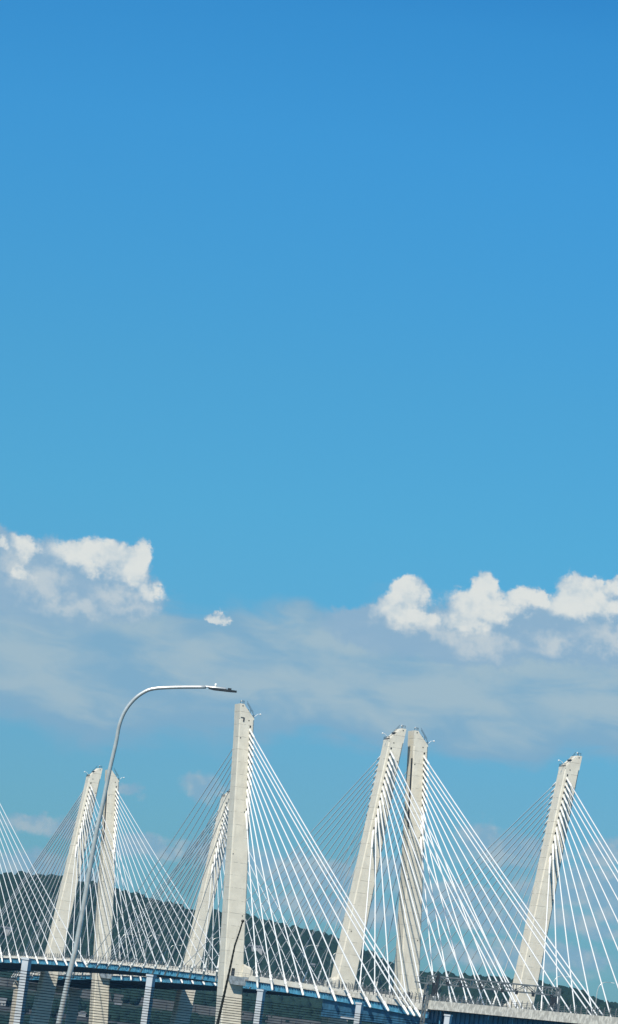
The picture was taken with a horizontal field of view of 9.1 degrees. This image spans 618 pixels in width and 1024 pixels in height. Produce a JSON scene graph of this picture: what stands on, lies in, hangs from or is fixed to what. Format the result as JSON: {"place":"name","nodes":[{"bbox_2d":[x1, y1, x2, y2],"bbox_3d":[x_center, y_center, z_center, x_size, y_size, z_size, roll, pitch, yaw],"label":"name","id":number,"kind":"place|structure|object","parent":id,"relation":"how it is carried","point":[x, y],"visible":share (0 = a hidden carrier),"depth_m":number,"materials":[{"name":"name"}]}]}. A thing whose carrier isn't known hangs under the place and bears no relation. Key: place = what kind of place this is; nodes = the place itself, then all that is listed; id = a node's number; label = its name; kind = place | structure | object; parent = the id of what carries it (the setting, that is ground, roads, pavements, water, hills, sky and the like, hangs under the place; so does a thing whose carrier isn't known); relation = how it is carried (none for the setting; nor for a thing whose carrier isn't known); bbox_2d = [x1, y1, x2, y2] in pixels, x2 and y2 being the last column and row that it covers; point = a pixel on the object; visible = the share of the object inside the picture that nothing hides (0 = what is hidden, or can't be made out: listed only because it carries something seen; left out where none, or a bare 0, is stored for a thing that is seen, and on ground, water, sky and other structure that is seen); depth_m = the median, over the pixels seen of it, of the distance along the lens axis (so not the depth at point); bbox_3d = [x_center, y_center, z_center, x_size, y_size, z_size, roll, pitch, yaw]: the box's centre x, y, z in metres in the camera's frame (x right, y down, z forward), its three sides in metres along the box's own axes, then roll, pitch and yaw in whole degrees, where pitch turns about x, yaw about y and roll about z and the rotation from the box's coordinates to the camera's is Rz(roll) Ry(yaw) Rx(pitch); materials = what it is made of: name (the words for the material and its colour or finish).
{"place":"outdoors","nodes":[
{"label":"outdoors","id":0,"kind":"place"},
{"bbox_2d":[0,986,267,1023],"bbox_3d":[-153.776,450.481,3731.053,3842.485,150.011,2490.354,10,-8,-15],"label":"hill","id":1,"kind":"structure","parent":0,"point":[57,997],"depth_m":3197.26,"materials":[{"name":"green plant"}]},
{"bbox_2d":[0,998,6,1005],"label":"house","id":2,"kind":"structure","parent":1,"relation":"on","point":[3,1001],"depth_m":3131.92,"materials":[{"name":"white paint"}]},
{"bbox_2d":[1,926,13,935],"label":"house","id":3,"kind":"structure","parent":1,"relation":"on","point":[7,929],"depth_m":3360.08,"materials":[{"name":"white paint"}]},
{"bbox_2d":[78,1011,86,1016],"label":"house","id":4,"kind":"structure","parent":1,"relation":"on","point":[81,1013],"depth_m":3125.78,"materials":[{"name":"white paint"}]},
{"bbox_2d":[0,871,394,1023],"bbox_3d":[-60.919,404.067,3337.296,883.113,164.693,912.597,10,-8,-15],"label":"woods","id":5,"kind":"object","parent":1,"relation":"on","point":[312,1003],"visible":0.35,"depth_m":3418.04,"materials":[{"name":"green plant"}]},
{"bbox_2d":[248,944,263,954],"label":"house","id":6,"kind":"structure","parent":1,"relation":"on","point":[260,950],"depth_m":3451.17,"materials":[{"name":"white paint"}]},
{"bbox_2d":[0,0,617,1002],"label":"sky","id":7,"kind":"structure","parent":0,"point":[308,309],"materials":[{"name":"blue"}]},
{"label":"water","id":8,"kind":"structure","parent":0,"visible":0},
{"bbox_2d":[0,700,617,1023],"bbox_3d":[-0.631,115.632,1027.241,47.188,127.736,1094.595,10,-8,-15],"label":"cable stayed bridge","id":9,"kind":"structure","parent":8,"relation":"in","point":[336,992],"depth_m":1040.47,"materials":[{"name":"concrete"}]},
{"bbox_2d":[300,945,317,980],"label":"street lamp","id":10,"kind":"object","parent":9,"relation":"on","point":[302,961],"visible":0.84,"depth_m":1070.72,"materials":[{"name":"white metal"}]},
{"bbox_2d":[415,974,560,1023],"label":"sign gantry","id":11,"kind":"object","parent":9,"relation":"attached to","point":[557,992],"visible":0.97,"depth_m":877.97,"materials":[{"name":"metal"}]},
{"bbox_2d":[9,727,617,1023],"bbox_3d":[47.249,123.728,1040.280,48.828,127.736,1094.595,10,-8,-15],"label":"cable stayed bridge","id":12,"kind":"structure","parent":8,"relation":"in","point":[532,951],"depth_m":1065.72,"materials":[{"name":"concrete"}]},
{"bbox_2d":[594,982,611,1014],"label":"street lamp","id":13,"kind":"object","parent":12,"relation":"on","point":[597,991],"visible":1,"depth_m":930.09,"materials":[{"name":"white metal"}]},
{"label":"road","id":14,"kind":"structure","parent":0,"visible":0},
{"bbox_2d":[56,683,236,1023],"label":"street lamp","id":15,"kind":"object","parent":14,"relation":"on","point":[89,873],"visible":0.98,"depth_m":149.93,"materials":[{"name":"metal"}]},
{"bbox_2d":[0,957,452,1023],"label":"slatted fence","id":16,"kind":"object","parent":14,"relation":"on","point":[21,996],"visible":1,"depth_m":45.15,"materials":[{"name":"grey metal"}]},
{"bbox_2d":[216,920,243,1023],"bbox_3d":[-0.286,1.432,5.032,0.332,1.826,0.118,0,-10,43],"label":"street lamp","id":17,"kind":"object","parent":14,"relation":"on","point":[223,997],"visible":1,"depth_m":5.00,"materials":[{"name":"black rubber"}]},
{"bbox_3d":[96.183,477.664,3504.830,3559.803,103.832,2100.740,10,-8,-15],"label":"hill","id":18,"kind":"structure","parent":0,"visible":0},
{"bbox_2d":[350,971,617,1023],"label":"woods","id":19,"kind":"object","parent":18,"relation":"on","point":[566,995],"visible":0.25,"depth_m":3204.84,"materials":[{"name":"green plant"}]}
]}

